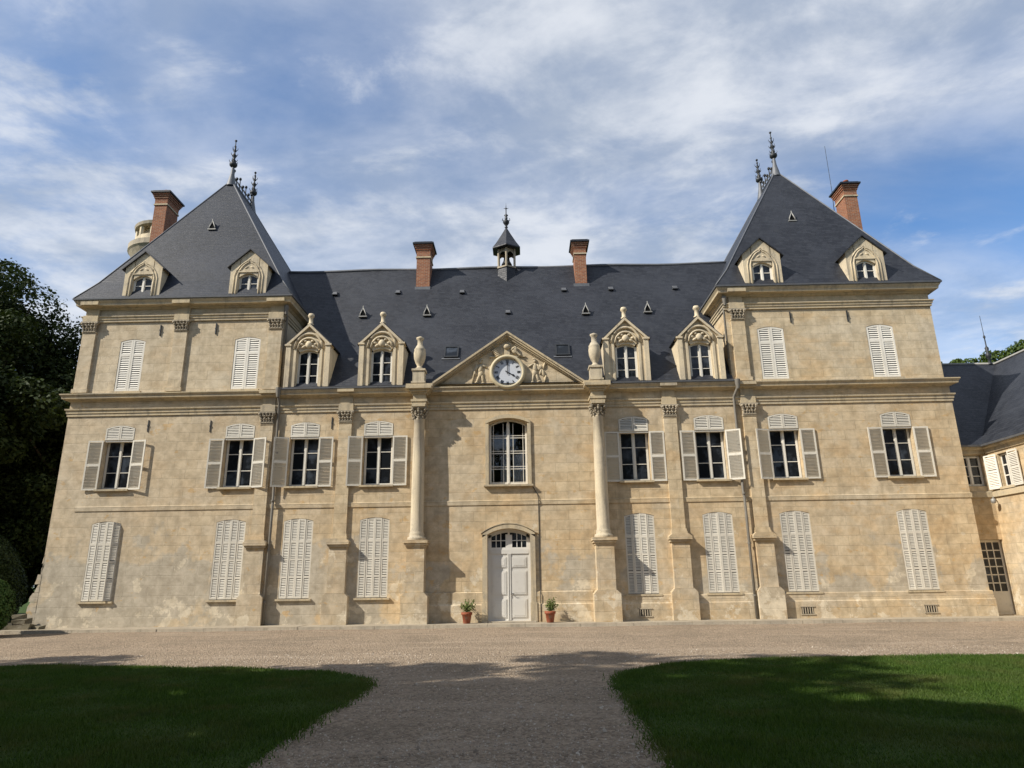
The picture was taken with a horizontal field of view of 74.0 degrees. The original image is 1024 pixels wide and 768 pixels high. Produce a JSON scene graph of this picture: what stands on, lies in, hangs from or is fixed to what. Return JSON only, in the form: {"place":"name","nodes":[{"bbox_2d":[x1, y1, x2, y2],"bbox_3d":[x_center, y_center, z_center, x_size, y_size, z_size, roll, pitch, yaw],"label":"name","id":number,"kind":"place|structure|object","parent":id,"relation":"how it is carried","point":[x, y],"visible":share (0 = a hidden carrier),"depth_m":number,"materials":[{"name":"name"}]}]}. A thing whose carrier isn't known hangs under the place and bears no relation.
{"place":"outdoors","nodes":[
{"label":"outdoors","id":0,"kind":"place"},
{"bbox_2d":[0,662,380,767],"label":"lawn","id":1,"kind":"structure","parent":0,"point":[150,726],"depth_m":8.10,"materials":[{"name":"green plant"}]},
{"bbox_2d":[10,587,509,622],"bbox_3d":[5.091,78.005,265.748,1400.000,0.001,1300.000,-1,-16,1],"label":"ground","id":2,"kind":"structure","parent":0,"point":[22,609],"depth_m":53.28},
{"bbox_2d":[1,317,47,531],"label":"broadleaf tree","id":3,"kind":"object","parent":2,"relation":"on","point":[20,360],"visible":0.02,"depth_m":42.11,"materials":[{"name":"green plant"}]},
{"bbox_2d":[6,441,63,604],"bbox_3d":[-28.520,7.140,44.964,14.260,15.624,16.692,-1,-16,1],"label":"broadleaf tree","id":4,"kind":"object","parent":2,"relation":"on","point":[35,569],"visible":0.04,"depth_m":39.65,"materials":[{"name":"green plant"}]},
{"bbox_2d":[0,371,70,574],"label":"broadleaf tree","id":5,"kind":"object","parent":2,"relation":"on","point":[26,398],"visible":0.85,"depth_m":31.94,"materials":[{"name":"green plant"}]},
{"bbox_2d":[1,355,76,532],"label":"broadleaf tree","id":6,"kind":"object","parent":2,"relation":"on","point":[67,376],"visible":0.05,"depth_m":37.16,"materials":[{"name":"green plant"}]},
{"bbox_2d":[0,258,82,485],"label":"broadleaf tree","id":7,"kind":"object","parent":2,"relation":"on","point":[23,337],"visible":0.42,"depth_m":37.59,"materials":[{"name":"green plant"}]},
{"bbox_2d":[127,220,151,257],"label":"round tower","id":8,"kind":"structure","parent":2,"relation":"on","point":[140,241],"depth_m":56.02,"materials":[{"name":"stone"}]},
{"bbox_2d":[0,615,1023,633],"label":"kerb paving","id":9,"kind":"structure","parent":2,"relation":"on","point":[546,624],"depth_m":24.48,"materials":[{"name":"stone"}]},
{"bbox_2d":[2,614,45,629],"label":"stone steps","id":10,"kind":"object","parent":9,"relation":"on","point":[24,620],"visible":0.94,"depth_m":25.31,"materials":[{"name":"beige stone"}]},
{"bbox_2d":[461,598,475,623],"bbox_3d":[-1.609,8.397,25.171,0.599,0.890,0.611,-5,-17,16],"label":"flower pot","id":11,"kind":"object","parent":9,"relation":"on","point":[466,615],"visible":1,"depth_m":25.05,"materials":[{"name":"ceramic"}]},
{"bbox_2d":[22,132,998,627],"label":"chateau","id":12,"kind":"structure","parent":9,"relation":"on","point":[758,422],"depth_m":27.48,"materials":[{"name":"stone"}]},
{"bbox_2d":[76,522,120,603],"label":"window","id":13,"kind":"structure","parent":12,"relation":"in","point":[104,542],"depth_m":26.44,"materials":[{"name":"white wood"}]},
{"bbox_2d":[81,426,146,491],"bbox_3d":[-16.031,3.022,27.637,2.398,2.678,0.449,-1,-16,1],"label":"window","id":14,"kind":"structure","parent":12,"relation":"in","point":[119,464],"depth_m":27.60,"materials":[{"name":"white paint"}]},
{"bbox_2d":[110,340,145,392],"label":"window","id":15,"kind":"structure","parent":12,"relation":"in","point":[129,369],"depth_m":28.71,"materials":[{"name":"white wood"}]},
{"bbox_2d":[205,520,245,601],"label":"window","id":16,"kind":"structure","parent":12,"relation":"in","point":[230,534],"depth_m":26.38,"materials":[{"name":"white wood"}]},
{"bbox_2d":[204,424,266,488],"bbox_3d":[-11.089,2.920,27.527,2.387,2.678,0.515,-1,-16,1],"label":"window","id":17,"kind":"structure","parent":12,"relation":"in","point":[241,460],"depth_m":27.53,"materials":[{"name":"white paint"}]},
{"bbox_2d":[227,337,260,390],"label":"window","id":18,"kind":"structure","parent":12,"relation":"in","point":[247,350],"depth_m":28.64,"materials":[{"name":"white wood"}]},
{"bbox_2d":[275,519,313,600],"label":"window","id":19,"kind":"structure","parent":12,"relation":"in","point":[298,533],"depth_m":26.34,"materials":[{"name":"white wood"}]},
{"bbox_2d":[270,422,333,487],"bbox_3d":[-8.399,2.863,27.461,2.373,2.678,0.563,-1,-16,1],"label":"window","id":20,"kind":"structure","parent":12,"relation":"in","point":[306,459],"depth_m":27.47,"materials":[{"name":"white paint"}]},
{"bbox_2d":[353,518,389,599],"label":"window","id":21,"kind":"structure","parent":12,"relation":"in","point":[372,580],"depth_m":26.29,"materials":[{"name":"white wood"}]},
{"bbox_2d":[346,421,407,486],"bbox_3d":[-5.411,2.822,27.467,2.398,2.678,0.452,-1,-16,1],"label":"window","id":22,"kind":"structure","parent":12,"relation":"in","point":[381,457],"depth_m":27.44,"materials":[{"name":"white paint"}]},
{"bbox_2d":[484,414,532,486],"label":"window","id":23,"kind":"structure","parent":12,"relation":"in","point":[520,463],"depth_m":27.51,"materials":[{"name":"white paint"}]},
{"bbox_2d":[481,523,537,622],"bbox_3d":[-0.111,7.214,26.049,2.160,3.728,0.600,-1,-16,1],"label":"door","id":24,"kind":"structure","parent":12,"relation":"in","point":[511,550],"depth_m":26.14,"materials":[{"name":"paint"}]},
{"bbox_2d":[604,417,667,482],"bbox_3d":[4.914,2.633,27.323,2.402,2.678,0.411,-1,-16,1],"label":"window","id":25,"kind":"structure","parent":12,"relation":"in","point":[632,465],"depth_m":27.29,"materials":[{"name":"white paint"}]},
{"bbox_2d":[624,513,662,595],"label":"window","id":26,"kind":"structure","parent":12,"relation":"in","point":[642,572],"depth_m":26.13,"materials":[{"name":"white wood"}]},
{"bbox_2d":[680,415,745,481],"bbox_3d":[7.937,2.554,27.199,2.371,2.678,0.568,-1,-16,1],"label":"window","id":27,"kind":"structure","parent":12,"relation":"in","point":[707,447],"depth_m":27.21,"materials":[{"name":"white paint"}]},
{"bbox_2d":[702,512,743,594],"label":"window","id":28,"kind":"structure","parent":12,"relation":"in","point":[721,560],"depth_m":26.08,"materials":[{"name":"white wood"}]},
{"bbox_2d":[757,327,792,380],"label":"window","id":29,"kind":"structure","parent":12,"relation":"in","point":[772,349],"depth_m":28.29,"materials":[{"name":"white wood"}]},
{"bbox_2d":[756,414,820,479],"bbox_3d":[10.939,2.505,27.177,2.386,2.678,0.514,-1,-16,1],"label":"window","id":30,"kind":"structure","parent":12,"relation":"in","point":[780,442],"depth_m":27.18,"materials":[{"name":"white paint"}]},
{"bbox_2d":[779,511,823,593],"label":"window","id":31,"kind":"structure","parent":12,"relation":"in","point":[799,555],"depth_m":26.03,"materials":[{"name":"white wood"}]},
{"bbox_2d":[866,325,904,378],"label":"window","id":32,"kind":"structure","parent":12,"relation":"in","point":[881,341],"depth_m":28.21,"materials":[{"name":"white wood"}]},
{"bbox_2d":[867,412,936,477],"bbox_3d":[15.431,2.435,27.155,2.402,2.678,0.411,-1,-16,1],"label":"window","id":33,"kind":"structure","parent":12,"relation":"in","point":[898,460],"depth_m":27.12,"materials":[{"name":"white paint"}]},
{"bbox_2d":[896,509,944,591],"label":"window","id":34,"kind":"structure","parent":12,"relation":"in","point":[919,560],"depth_m":25.97,"materials":[{"name":"white wood"}]},
{"bbox_2d":[544,597,558,622],"bbox_3d":[1.489,8.334,25.126,0.579,0.901,0.531,-1,-16,1],"label":"flower pot","id":35,"kind":"object","parent":9,"relation":"on","point":[550,613],"visible":1,"depth_m":25.02,"materials":[{"name":"ceramic"}]},
{"bbox_2d":[941,316,1023,615],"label":"side wing","id":36,"kind":"structure","parent":9,"relation":"on","point":[988,404],"depth_m":26.86,"materials":[{"name":"beige stone"}]},
{"bbox_2d":[963,456,984,485],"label":"window","id":37,"kind":"structure","parent":36,"relation":"in","point":[973,470],"depth_m":27.40,"materials":[{"name":"glass"}]},
{"bbox_2d":[980,540,1014,614],"bbox_3d":[18.683,7.453,26.297,0.900,2.770,0.062,-1,-16,1],"label":"door","id":38,"kind":"structure","parent":36,"relation":"in","point":[992,554],"depth_m":26.30,"materials":[{"name":"grey paint"}]},
{"bbox_2d":[983,448,1023,489],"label":"window","id":39,"kind":"structure","parent":36,"relation":"in","point":[1007,468],"depth_m":26.43,"materials":[{"name":"white paint"}]},
{"bbox_2d":[941,358,963,362],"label":"broadleaf tree","id":40,"kind":"object","parent":2,"relation":"on","point":[956,360],"depth_m":79.03,"materials":[{"name":"green plant"}]},
{"bbox_2d":[958,339,1023,362],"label":"broadleaf tree","id":41,"kind":"object","parent":2,"relation":"on","point":[998,355],"visible":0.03,"depth_m":74.02,"materials":[{"name":"green plant"}]},
{"bbox_2d":[0,617,1023,767],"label":"gravel forecourt","id":42,"kind":"structure","parent":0,"point":[451,644],"depth_m":14.74,"materials":[{"name":"beige gravel"}]},
{"bbox_2d":[0,579,16,629],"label":"clipped bush","id":43,"kind":"object","parent":42,"relation":"on","point":[8,598],"visible":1,"depth_m":23.50,"materials":[{"name":"green plant"}]},
{"bbox_2d":[0,535,27,622],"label":"clipped bush","id":44,"kind":"object","parent":42,"relation":"on","point":[11,569],"visible":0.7,"depth_m":28.81,"materials":[{"name":"green plant"}]},
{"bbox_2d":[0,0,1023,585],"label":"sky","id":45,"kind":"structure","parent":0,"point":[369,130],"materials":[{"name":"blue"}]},
{"bbox_2d":[602,652,1023,767],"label":"lawn","id":46,"kind":"structure","parent":0,"point":[885,759],"depth_m":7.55,"materials":[{"name":"green plant"}]}
]}

